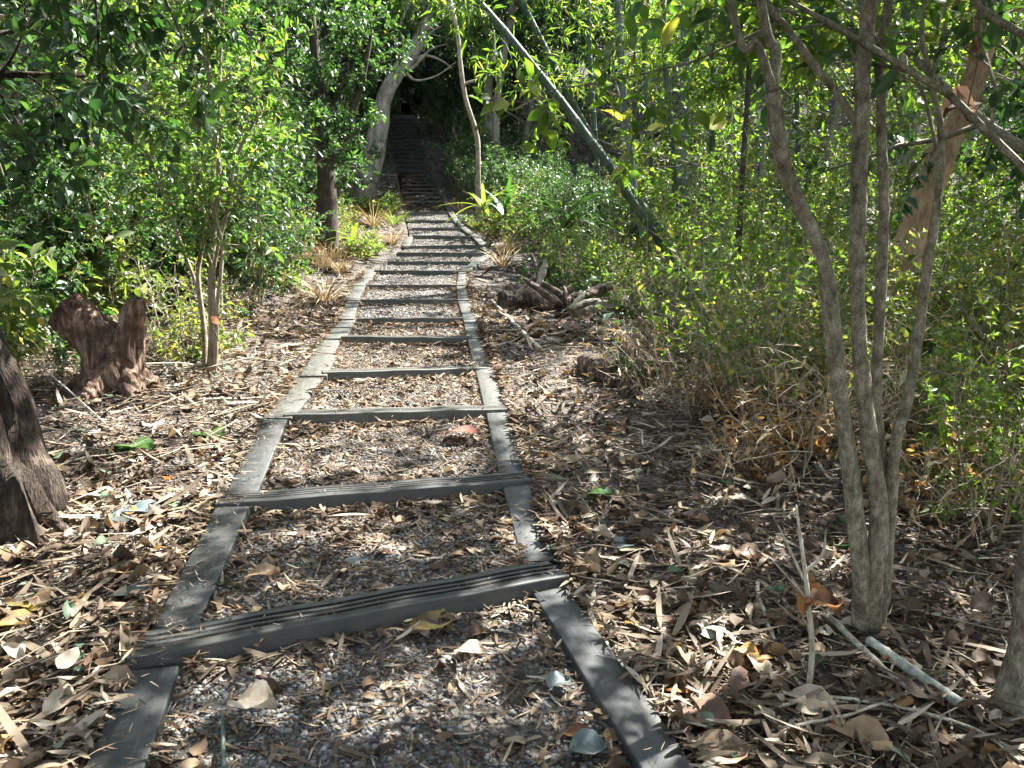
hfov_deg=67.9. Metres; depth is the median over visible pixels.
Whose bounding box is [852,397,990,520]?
dry shrub
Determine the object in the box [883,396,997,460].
dry shrub
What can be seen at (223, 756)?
fallen stick
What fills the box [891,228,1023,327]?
twiggy shrub
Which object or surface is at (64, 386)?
fallen stick
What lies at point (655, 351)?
dead bush
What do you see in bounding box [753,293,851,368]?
dead bush
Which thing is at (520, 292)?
wood splinter
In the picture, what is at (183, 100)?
thin sapling
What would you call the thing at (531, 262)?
plant
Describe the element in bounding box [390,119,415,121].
step timber
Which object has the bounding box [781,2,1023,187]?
forest tree
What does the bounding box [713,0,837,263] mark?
bamboo culm
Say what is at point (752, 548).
fallen leaf
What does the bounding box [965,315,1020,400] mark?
leafy shrub
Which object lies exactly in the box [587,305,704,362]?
dead bush
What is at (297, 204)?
leafy shrub
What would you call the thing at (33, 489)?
flared trunk tree
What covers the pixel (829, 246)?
twiggy shrub
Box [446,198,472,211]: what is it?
leafy plant
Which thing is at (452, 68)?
leafy shrub
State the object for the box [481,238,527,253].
dry grass tuft
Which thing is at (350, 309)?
edging timber
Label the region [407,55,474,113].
leafy shrub
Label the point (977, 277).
twiggy shrub
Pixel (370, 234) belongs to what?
dry grass tuft
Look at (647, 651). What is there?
fallen leaf
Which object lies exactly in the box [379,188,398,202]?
plant
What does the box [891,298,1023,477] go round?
leafy shrub
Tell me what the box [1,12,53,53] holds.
forest tree
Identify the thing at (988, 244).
twiggy shrub
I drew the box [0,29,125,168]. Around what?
thin sapling
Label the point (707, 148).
thin sapling
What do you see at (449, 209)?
edging timber
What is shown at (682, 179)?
tree
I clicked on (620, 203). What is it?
leafy shrub
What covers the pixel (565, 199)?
leafy shrub
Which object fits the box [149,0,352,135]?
forest tree
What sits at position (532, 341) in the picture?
fallen stick
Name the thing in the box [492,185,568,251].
leafy shrub
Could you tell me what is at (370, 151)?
leafy shrub
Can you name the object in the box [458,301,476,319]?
edging timber
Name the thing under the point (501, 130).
leafy shrub
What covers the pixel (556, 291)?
broken wood
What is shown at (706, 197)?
leafy shrub
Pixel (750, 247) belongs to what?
twiggy shrub
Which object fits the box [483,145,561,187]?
leafy shrub
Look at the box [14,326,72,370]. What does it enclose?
dead bush
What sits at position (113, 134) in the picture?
thin sapling
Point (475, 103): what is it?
leafy shrub
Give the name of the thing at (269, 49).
forest tree
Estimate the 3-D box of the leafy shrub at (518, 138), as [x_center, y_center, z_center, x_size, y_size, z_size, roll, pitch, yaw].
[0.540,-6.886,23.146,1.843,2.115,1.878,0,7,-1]
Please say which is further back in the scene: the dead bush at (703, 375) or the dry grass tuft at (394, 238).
the dry grass tuft at (394, 238)
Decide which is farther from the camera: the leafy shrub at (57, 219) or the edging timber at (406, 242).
the edging timber at (406, 242)
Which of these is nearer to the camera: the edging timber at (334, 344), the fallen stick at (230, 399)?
the fallen stick at (230, 399)
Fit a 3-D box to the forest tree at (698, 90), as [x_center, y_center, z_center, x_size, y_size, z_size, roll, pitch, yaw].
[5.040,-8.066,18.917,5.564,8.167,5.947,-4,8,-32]
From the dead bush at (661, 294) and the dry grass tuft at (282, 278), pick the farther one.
the dry grass tuft at (282, 278)
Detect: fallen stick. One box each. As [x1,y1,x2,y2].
[16,347,108,425]
[60,451,128,464]
[180,397,266,401]
[221,710,225,767]
[492,300,542,351]
[753,695,1020,761]
[755,580,802,685]
[770,689,1001,732]
[825,613,932,699]
[958,542,1012,554]
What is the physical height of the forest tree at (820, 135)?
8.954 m
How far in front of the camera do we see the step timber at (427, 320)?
7.76 m
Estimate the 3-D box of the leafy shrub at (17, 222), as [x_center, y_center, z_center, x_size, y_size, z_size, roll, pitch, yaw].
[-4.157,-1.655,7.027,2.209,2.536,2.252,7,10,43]
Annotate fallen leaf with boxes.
[0,609,37,625]
[1,587,50,614]
[69,486,116,498]
[88,506,131,523]
[94,583,153,601]
[109,558,145,575]
[113,436,156,450]
[121,499,163,512]
[190,426,224,439]
[214,679,276,712]
[233,562,279,584]
[279,343,301,346]
[331,513,368,515]
[344,557,368,562]
[392,608,455,635]
[437,425,479,436]
[445,639,486,654]
[545,670,571,690]
[556,723,589,736]
[558,728,607,755]
[563,548,600,576]
[586,486,614,495]
[599,554,631,561]
[611,536,637,551]
[628,637,657,658]
[664,675,694,693]
[665,508,707,523]
[682,692,732,729]
[690,729,751,763]
[725,493,749,502]
[725,542,762,560]
[728,666,757,693]
[744,741,791,764]
[761,683,837,713]
[793,583,842,617]
[814,714,893,759]
[830,540,848,546]
[897,495,928,512]
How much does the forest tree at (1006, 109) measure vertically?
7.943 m
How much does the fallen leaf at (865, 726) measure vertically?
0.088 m
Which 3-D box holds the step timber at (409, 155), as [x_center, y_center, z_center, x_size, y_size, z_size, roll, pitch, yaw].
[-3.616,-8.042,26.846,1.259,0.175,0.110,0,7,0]
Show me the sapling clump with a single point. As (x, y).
(199, 170)
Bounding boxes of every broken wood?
[504,284,558,312]
[526,271,574,303]
[531,253,543,288]
[536,260,547,285]
[559,282,612,311]
[593,295,668,308]
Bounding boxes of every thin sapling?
[0,0,109,220]
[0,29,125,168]
[17,52,166,202]
[27,0,168,296]
[91,6,224,288]
[649,84,752,306]
[674,63,759,230]
[702,72,782,249]
[720,86,834,318]
[782,145,870,273]
[790,89,877,247]
[832,31,968,273]
[889,105,965,202]
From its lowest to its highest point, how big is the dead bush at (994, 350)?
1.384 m
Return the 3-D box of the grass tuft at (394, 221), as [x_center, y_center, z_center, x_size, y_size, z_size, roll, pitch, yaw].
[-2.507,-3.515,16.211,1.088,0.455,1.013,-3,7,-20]
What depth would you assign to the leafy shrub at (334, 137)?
21.76 m
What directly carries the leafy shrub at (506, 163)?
on the ground
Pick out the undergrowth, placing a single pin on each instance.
(604, 317)
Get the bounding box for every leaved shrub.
[0,235,57,374]
[1,233,79,347]
[15,194,160,321]
[125,163,260,307]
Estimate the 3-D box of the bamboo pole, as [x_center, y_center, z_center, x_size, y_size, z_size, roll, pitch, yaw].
[1.252,0.897,2.376,0.039,0.073,0.355,-3,7,-21]
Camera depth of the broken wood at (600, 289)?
8.93 m
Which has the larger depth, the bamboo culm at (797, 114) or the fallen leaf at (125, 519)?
the bamboo culm at (797, 114)
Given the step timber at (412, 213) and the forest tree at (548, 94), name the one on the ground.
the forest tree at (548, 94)
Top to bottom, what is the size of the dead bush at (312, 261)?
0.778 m
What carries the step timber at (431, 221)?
on the path
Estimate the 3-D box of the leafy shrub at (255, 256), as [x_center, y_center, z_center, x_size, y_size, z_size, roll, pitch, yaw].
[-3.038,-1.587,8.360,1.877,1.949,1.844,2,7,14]
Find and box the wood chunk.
[496,290,527,309]
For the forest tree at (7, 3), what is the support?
on the ground
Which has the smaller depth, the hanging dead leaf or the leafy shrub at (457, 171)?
the hanging dead leaf
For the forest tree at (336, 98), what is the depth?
23.37 m
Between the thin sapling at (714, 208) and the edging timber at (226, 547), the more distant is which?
the thin sapling at (714, 208)
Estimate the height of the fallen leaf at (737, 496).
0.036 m
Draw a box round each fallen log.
[567,305,616,316]
[576,352,657,389]
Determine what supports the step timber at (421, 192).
on the path
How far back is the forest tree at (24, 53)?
13.54 m
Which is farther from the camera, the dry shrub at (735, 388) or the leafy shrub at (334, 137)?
the leafy shrub at (334, 137)
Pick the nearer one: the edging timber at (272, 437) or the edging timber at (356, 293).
the edging timber at (272, 437)
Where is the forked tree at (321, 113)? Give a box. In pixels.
[151,0,438,259]
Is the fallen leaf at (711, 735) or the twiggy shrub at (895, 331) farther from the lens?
the twiggy shrub at (895, 331)
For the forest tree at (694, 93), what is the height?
8.329 m
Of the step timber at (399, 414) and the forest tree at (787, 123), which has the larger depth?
the forest tree at (787, 123)
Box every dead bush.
[13,330,81,388]
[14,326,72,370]
[103,294,198,355]
[170,275,259,320]
[285,241,346,273]
[572,302,805,421]
[587,250,803,341]
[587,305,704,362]
[598,289,820,400]
[604,272,791,366]
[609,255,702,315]
[630,248,848,347]
[633,280,723,321]
[653,299,963,500]
[690,303,999,460]
[693,265,905,378]
[741,255,843,294]
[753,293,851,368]
[759,251,923,319]
[765,277,1023,466]
[797,284,989,376]
[851,359,1023,556]
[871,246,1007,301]
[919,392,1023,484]
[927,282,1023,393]
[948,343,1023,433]
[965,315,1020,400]
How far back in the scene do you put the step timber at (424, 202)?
20.59 m
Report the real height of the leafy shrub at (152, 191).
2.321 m
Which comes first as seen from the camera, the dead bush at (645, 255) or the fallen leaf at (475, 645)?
the fallen leaf at (475, 645)
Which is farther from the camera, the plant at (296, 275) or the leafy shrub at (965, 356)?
the plant at (296, 275)
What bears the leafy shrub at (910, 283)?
on the ground
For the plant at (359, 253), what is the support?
on the ground
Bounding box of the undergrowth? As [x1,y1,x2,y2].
[0,9,1023,372]
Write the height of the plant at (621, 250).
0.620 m
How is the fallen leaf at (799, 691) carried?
on the ground
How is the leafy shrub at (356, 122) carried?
on the ground
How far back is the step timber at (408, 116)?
29.94 m
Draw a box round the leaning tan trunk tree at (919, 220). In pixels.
[781,0,1023,359]
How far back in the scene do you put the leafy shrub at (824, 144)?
19.25 m
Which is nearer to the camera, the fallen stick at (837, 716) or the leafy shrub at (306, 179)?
the fallen stick at (837, 716)
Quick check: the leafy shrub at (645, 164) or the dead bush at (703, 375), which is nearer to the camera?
the dead bush at (703, 375)
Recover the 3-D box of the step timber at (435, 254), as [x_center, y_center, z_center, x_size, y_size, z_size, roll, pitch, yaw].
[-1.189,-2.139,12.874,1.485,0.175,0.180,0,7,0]
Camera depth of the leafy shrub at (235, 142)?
14.74 m
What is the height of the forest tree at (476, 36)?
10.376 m
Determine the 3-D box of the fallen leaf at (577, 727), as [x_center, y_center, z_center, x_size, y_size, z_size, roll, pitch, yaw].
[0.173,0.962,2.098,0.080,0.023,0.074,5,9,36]
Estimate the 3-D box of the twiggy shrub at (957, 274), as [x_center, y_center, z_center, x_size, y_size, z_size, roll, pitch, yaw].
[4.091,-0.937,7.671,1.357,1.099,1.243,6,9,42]
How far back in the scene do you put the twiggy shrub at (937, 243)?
9.72 m
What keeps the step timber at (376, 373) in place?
on the path
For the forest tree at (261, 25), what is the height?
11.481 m
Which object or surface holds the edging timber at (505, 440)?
on the ground
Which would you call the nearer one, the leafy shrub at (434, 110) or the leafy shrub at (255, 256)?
the leafy shrub at (255, 256)
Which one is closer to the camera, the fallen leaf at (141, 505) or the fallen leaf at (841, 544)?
the fallen leaf at (841, 544)
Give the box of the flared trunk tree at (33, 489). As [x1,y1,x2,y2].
[0,0,255,548]
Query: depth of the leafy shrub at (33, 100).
12.62 m
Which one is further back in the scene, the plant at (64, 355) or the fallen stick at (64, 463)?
the plant at (64, 355)
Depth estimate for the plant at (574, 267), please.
11.01 m
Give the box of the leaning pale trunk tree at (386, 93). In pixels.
[352,0,510,203]
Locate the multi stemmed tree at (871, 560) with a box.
[469,0,988,636]
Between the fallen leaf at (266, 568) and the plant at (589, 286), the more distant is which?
the plant at (589, 286)
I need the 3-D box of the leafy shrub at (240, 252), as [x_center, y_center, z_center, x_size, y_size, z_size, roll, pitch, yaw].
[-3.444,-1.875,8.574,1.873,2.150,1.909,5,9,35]
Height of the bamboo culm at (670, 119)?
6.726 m
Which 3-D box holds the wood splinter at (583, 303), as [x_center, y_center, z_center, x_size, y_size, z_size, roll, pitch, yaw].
[0.808,-0.878,8.450,0.365,0.150,0.110,-5,8,-33]
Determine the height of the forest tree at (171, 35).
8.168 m
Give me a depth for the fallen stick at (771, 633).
2.64 m
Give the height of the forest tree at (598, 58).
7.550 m
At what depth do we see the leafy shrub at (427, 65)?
30.35 m
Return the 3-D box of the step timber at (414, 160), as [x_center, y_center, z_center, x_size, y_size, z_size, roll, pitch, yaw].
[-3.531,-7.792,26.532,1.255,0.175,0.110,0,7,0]
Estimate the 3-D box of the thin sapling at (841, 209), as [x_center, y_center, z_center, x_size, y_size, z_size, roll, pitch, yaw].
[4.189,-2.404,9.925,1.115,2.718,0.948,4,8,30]
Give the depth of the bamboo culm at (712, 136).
12.56 m
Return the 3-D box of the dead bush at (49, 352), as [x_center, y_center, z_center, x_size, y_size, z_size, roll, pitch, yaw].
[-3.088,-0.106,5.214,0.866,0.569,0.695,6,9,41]
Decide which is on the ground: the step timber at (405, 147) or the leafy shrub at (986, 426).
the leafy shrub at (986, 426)
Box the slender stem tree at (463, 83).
[448,0,495,228]
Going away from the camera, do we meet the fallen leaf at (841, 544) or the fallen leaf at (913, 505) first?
the fallen leaf at (841, 544)
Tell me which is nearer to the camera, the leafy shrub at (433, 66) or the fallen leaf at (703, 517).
the fallen leaf at (703, 517)
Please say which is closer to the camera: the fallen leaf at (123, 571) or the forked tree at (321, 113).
the fallen leaf at (123, 571)
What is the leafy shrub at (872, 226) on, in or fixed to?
on the ground
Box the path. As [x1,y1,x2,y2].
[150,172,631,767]
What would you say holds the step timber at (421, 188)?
on the path
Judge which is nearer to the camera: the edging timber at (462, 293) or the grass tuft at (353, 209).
the edging timber at (462, 293)
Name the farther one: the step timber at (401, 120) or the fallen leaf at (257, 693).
the step timber at (401, 120)
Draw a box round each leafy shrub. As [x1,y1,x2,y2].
[0,63,79,241]
[0,73,186,297]
[0,88,85,293]
[0,126,195,262]
[0,143,99,316]
[0,154,60,229]
[0,225,99,362]
[3,117,229,321]
[19,69,143,183]
[135,120,284,302]
[136,49,340,276]
[143,150,307,319]
[202,117,272,210]
[222,129,331,279]
[238,83,379,219]
[258,122,338,218]
[284,126,386,196]
[290,107,365,188]
[304,101,374,152]
[329,60,379,109]
[331,90,400,132]
[343,111,394,178]
[348,100,392,160]
[354,30,416,107]
[363,33,434,114]
[368,13,432,102]
[370,58,424,114]
[386,1,455,108]
[404,26,454,117]
[404,45,456,102]
[406,38,470,104]
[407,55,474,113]
[411,84,483,144]
[420,25,496,99]
[420,54,482,123]
[424,122,490,187]
[427,39,503,98]
[434,70,527,121]
[442,106,504,183]
[442,142,525,202]
[447,152,519,194]
[454,119,506,159]
[454,156,500,207]
[457,108,516,144]
[462,82,525,141]
[467,178,530,230]
[472,124,519,190]
[472,142,544,225]
[473,168,544,239]
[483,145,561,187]
[485,140,557,197]
[487,145,552,199]
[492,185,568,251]
[497,154,585,243]
[500,114,532,155]
[501,122,557,168]
[503,123,565,168]
[506,162,537,221]
[512,156,569,213]
[518,137,576,204]
[520,161,607,247]
[524,163,607,262]
[529,138,581,187]
[572,154,672,251]
[583,134,671,223]
[603,139,666,199]
[606,154,799,318]
[614,134,704,215]
[616,191,719,266]
[632,142,752,244]
[642,136,754,244]
[687,151,737,208]
[688,152,875,287]
[719,169,791,241]
[744,144,820,208]
[773,149,844,219]
[781,218,1000,390]
[814,149,962,253]
[816,117,875,178]
[840,213,959,265]
[848,166,998,251]
[865,168,1015,293]
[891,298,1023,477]
[894,219,1023,401]
[898,133,1021,230]
[899,344,1023,543]
[901,150,1023,274]
[952,230,1023,366]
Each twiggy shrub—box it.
[122,239,249,351]
[268,192,327,264]
[287,189,352,246]
[519,190,635,298]
[595,234,670,296]
[596,230,693,319]
[634,223,788,356]
[638,194,891,400]
[642,210,728,287]
[645,220,760,292]
[666,247,817,325]
[672,260,991,441]
[679,209,780,278]
[710,215,801,280]
[711,240,843,317]
[730,267,893,367]
[732,225,1023,380]
[748,263,977,418]
[752,235,889,304]
[758,213,809,270]
[794,233,846,269]
[797,213,956,317]
[803,218,959,322]
[808,232,876,282]
[842,230,959,269]
[873,250,988,320]
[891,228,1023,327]
[901,254,1023,413]
[932,232,1023,384]
[938,241,995,295]
[946,231,1023,301]
[949,210,1023,307]
[957,249,1018,306]
[962,221,1023,266]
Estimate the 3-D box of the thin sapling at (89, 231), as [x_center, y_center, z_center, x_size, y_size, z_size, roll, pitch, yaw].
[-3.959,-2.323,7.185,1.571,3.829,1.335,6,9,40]
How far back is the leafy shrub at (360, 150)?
23.17 m
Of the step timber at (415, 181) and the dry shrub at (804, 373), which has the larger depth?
the step timber at (415, 181)
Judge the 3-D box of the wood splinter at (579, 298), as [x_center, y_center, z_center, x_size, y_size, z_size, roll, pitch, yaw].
[0.752,-0.941,8.581,0.327,0.224,0.084,-7,10,-44]
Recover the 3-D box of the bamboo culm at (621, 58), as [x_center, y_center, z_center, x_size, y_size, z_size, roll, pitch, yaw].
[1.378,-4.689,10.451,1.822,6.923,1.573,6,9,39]
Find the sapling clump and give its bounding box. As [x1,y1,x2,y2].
[28,0,322,371]
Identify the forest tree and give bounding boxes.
[0,0,224,226]
[0,0,277,197]
[1,0,221,107]
[1,0,296,159]
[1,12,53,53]
[5,10,24,78]
[49,8,322,160]
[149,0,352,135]
[164,0,338,146]
[167,0,327,146]
[262,0,401,114]
[262,0,425,191]
[282,0,403,116]
[290,9,421,59]
[304,0,404,96]
[360,7,446,114]
[404,1,587,90]
[431,0,601,112]
[432,0,619,152]
[452,0,561,79]
[452,0,617,155]
[467,0,648,158]
[474,0,695,165]
[483,0,531,143]
[487,0,735,179]
[535,17,603,104]
[547,8,574,98]
[573,0,638,87]
[599,1,717,151]
[608,0,1023,252]
[615,0,840,194]
[623,2,820,181]
[632,0,849,280]
[672,0,984,180]
[673,0,980,230]
[703,20,791,137]
[765,0,1023,224]
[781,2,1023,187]
[782,0,1023,189]
[831,5,1023,226]
[852,1,967,138]
[857,0,1023,244]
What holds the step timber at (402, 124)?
on the path
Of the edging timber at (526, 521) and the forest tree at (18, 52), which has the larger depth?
the forest tree at (18, 52)
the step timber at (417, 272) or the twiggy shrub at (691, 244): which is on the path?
the step timber at (417, 272)
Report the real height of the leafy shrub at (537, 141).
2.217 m
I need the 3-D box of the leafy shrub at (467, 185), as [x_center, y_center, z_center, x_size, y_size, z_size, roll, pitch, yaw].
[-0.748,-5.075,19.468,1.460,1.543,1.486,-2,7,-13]
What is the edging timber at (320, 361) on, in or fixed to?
on the ground
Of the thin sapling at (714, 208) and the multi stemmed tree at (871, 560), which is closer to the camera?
the multi stemmed tree at (871, 560)
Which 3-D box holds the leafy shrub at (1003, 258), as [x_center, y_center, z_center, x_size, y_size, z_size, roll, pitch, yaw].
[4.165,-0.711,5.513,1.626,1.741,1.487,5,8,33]
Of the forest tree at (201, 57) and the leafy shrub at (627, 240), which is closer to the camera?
the leafy shrub at (627, 240)
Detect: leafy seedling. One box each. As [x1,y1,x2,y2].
[211,316,224,378]
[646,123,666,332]
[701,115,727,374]
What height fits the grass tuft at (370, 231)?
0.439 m
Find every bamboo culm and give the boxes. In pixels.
[415,0,698,300]
[465,0,680,253]
[542,0,614,240]
[587,0,678,290]
[608,0,680,245]
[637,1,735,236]
[660,0,678,216]
[709,0,718,230]
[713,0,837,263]
[753,7,857,244]
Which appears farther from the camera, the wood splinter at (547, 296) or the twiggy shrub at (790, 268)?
the wood splinter at (547, 296)
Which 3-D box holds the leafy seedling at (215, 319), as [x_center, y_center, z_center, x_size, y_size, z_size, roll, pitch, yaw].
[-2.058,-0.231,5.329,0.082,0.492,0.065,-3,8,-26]
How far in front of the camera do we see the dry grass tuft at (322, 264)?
11.34 m
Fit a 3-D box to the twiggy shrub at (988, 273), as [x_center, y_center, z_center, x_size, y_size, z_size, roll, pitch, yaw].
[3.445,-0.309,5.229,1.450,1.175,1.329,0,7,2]
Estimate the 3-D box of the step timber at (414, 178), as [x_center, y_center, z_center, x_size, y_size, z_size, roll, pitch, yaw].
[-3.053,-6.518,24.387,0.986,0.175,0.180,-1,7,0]
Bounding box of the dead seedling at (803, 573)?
[772,505,826,683]
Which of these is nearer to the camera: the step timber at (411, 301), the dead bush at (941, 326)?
the dead bush at (941, 326)
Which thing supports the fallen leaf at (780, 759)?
on the ground
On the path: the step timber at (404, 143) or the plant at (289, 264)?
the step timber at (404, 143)
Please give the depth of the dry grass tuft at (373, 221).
15.61 m
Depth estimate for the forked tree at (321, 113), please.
11.90 m
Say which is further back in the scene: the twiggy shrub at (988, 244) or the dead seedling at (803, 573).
the twiggy shrub at (988, 244)
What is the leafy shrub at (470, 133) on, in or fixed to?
on the ground
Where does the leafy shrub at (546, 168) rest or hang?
on the ground
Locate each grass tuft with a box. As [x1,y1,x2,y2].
[270,255,304,284]
[281,268,359,306]
[286,245,350,270]
[305,239,356,260]
[322,254,359,276]
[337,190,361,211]
[340,224,393,247]
[342,204,362,215]
[345,202,410,230]
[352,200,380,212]
[356,191,393,204]
[357,220,384,237]
[368,225,410,245]
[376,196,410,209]
[376,211,407,225]
[382,198,406,212]
[383,210,406,222]
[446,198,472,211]
[448,194,474,206]
[466,216,488,229]
[473,240,530,270]
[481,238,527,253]
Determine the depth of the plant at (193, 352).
5.91 m
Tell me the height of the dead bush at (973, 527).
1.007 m
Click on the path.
(510, 730)
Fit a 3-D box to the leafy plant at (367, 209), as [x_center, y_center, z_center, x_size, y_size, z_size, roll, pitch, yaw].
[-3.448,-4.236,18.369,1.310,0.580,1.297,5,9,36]
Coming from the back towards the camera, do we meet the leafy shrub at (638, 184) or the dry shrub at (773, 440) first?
the leafy shrub at (638, 184)
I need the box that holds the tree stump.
[48,293,158,404]
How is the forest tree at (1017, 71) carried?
on the ground
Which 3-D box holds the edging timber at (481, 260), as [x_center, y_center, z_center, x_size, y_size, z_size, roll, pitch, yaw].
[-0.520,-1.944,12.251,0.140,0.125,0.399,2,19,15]
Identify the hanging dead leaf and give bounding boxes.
[941,23,988,123]
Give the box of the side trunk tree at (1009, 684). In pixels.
[621,0,1023,725]
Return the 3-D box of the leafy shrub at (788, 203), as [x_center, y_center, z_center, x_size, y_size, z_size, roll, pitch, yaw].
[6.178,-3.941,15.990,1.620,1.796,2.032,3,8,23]
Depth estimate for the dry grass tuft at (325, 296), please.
8.83 m
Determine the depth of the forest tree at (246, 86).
18.83 m
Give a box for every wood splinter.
[514,274,534,297]
[519,275,567,310]
[563,283,575,293]
[563,285,570,305]
[568,291,585,310]
[573,298,599,311]
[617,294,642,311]
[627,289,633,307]
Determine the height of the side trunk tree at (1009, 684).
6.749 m
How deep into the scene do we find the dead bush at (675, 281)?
7.20 m
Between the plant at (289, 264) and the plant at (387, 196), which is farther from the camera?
the plant at (387, 196)
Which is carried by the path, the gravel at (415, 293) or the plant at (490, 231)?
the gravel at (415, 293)
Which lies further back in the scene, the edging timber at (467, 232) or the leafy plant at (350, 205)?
the leafy plant at (350, 205)
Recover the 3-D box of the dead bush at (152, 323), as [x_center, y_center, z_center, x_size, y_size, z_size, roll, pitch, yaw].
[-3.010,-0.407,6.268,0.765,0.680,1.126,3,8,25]
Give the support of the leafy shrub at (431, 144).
on the ground
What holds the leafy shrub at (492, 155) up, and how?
on the ground
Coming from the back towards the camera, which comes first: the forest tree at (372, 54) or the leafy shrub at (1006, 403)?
the forest tree at (372, 54)
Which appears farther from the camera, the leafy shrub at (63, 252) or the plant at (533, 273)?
the plant at (533, 273)
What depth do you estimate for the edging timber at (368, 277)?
10.59 m
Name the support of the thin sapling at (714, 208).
on the ground
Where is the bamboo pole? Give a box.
[865,636,964,708]
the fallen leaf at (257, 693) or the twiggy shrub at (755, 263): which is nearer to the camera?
the fallen leaf at (257, 693)
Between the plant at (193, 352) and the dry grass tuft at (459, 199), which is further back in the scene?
the dry grass tuft at (459, 199)
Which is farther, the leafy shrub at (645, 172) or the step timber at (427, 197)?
the step timber at (427, 197)
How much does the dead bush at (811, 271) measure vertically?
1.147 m
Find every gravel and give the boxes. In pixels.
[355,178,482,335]
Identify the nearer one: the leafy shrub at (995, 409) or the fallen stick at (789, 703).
the fallen stick at (789, 703)
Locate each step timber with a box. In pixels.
[127,561,568,669]
[215,471,532,514]
[284,405,507,424]
[321,366,492,381]
[341,335,483,344]
[357,317,462,323]
[361,299,457,304]
[367,284,455,289]
[374,270,458,274]
[387,137,421,140]
[388,129,419,132]
[388,133,420,136]
[388,141,422,144]
[388,261,470,264]
[389,126,418,129]
[389,145,424,148]
[390,115,414,118]
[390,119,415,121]
[390,122,416,125]
[392,149,425,153]
[392,153,426,157]
[393,158,428,161]
[394,162,429,166]
[395,167,431,170]
[397,252,484,256]
[401,178,431,179]
[402,181,433,182]
[404,188,436,189]
[404,192,438,193]
[405,196,438,198]
[406,201,443,202]
[407,245,480,248]
[408,212,447,214]
[409,220,453,222]
[412,228,460,230]
[412,235,470,238]
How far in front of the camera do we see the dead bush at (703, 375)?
5.02 m
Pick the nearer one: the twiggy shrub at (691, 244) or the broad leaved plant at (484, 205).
the twiggy shrub at (691, 244)
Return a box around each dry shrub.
[684,371,757,416]
[701,392,799,482]
[706,368,818,421]
[726,381,836,467]
[750,346,858,431]
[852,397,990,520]
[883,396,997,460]
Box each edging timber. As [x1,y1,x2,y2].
[86,666,179,767]
[151,506,249,629]
[226,419,287,492]
[260,395,310,424]
[282,378,322,397]
[300,355,335,382]
[310,340,340,356]
[324,328,351,339]
[333,320,355,327]
[340,301,358,319]
[347,286,364,300]
[353,272,375,287]
[401,237,412,250]
[444,201,453,212]
[448,212,458,220]
[454,221,467,228]
[456,272,467,285]
[456,286,469,300]
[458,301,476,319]
[459,262,479,272]
[461,228,478,238]
[463,319,480,335]
[467,339,489,365]
[472,237,488,247]
[473,258,486,264]
[476,368,503,404]
[483,249,493,255]
[486,412,524,472]
[502,484,555,564]
[533,586,693,767]
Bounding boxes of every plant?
[47,331,80,375]
[147,297,254,364]
[264,242,304,274]
[268,257,320,291]
[325,222,399,257]
[327,232,362,257]
[337,199,360,228]
[339,220,352,241]
[339,234,374,260]
[352,194,370,210]
[359,230,384,254]
[363,190,403,217]
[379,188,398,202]
[439,181,516,220]
[448,198,466,207]
[452,211,483,225]
[471,173,531,225]
[478,222,496,234]
[492,190,636,250]
[519,252,564,284]
[527,247,565,274]
[546,247,591,284]
[566,273,610,296]
[583,242,627,271]
[587,235,617,263]
[589,264,631,282]
[763,348,849,393]
[929,340,1006,385]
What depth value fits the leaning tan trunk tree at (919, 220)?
6.07 m
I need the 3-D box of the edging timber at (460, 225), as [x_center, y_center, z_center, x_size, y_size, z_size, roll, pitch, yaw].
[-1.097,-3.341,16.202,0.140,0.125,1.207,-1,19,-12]
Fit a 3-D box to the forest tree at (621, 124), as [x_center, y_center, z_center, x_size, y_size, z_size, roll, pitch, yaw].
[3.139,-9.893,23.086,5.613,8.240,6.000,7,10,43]
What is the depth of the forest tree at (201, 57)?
19.11 m
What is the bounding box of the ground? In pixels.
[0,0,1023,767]
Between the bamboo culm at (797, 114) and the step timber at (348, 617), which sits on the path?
the step timber at (348, 617)
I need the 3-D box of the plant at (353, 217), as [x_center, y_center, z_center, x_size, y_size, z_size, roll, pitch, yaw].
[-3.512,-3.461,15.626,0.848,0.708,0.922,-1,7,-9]
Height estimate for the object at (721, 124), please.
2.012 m
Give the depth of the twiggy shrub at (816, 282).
7.42 m
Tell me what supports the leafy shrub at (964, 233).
on the ground
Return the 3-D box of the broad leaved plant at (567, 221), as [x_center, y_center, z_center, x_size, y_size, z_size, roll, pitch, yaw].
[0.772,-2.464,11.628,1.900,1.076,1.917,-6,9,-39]
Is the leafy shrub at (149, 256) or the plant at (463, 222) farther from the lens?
the plant at (463, 222)
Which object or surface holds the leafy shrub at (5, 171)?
on the ground
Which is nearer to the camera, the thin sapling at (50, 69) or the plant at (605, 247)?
the thin sapling at (50, 69)
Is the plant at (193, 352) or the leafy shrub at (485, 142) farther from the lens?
the leafy shrub at (485, 142)

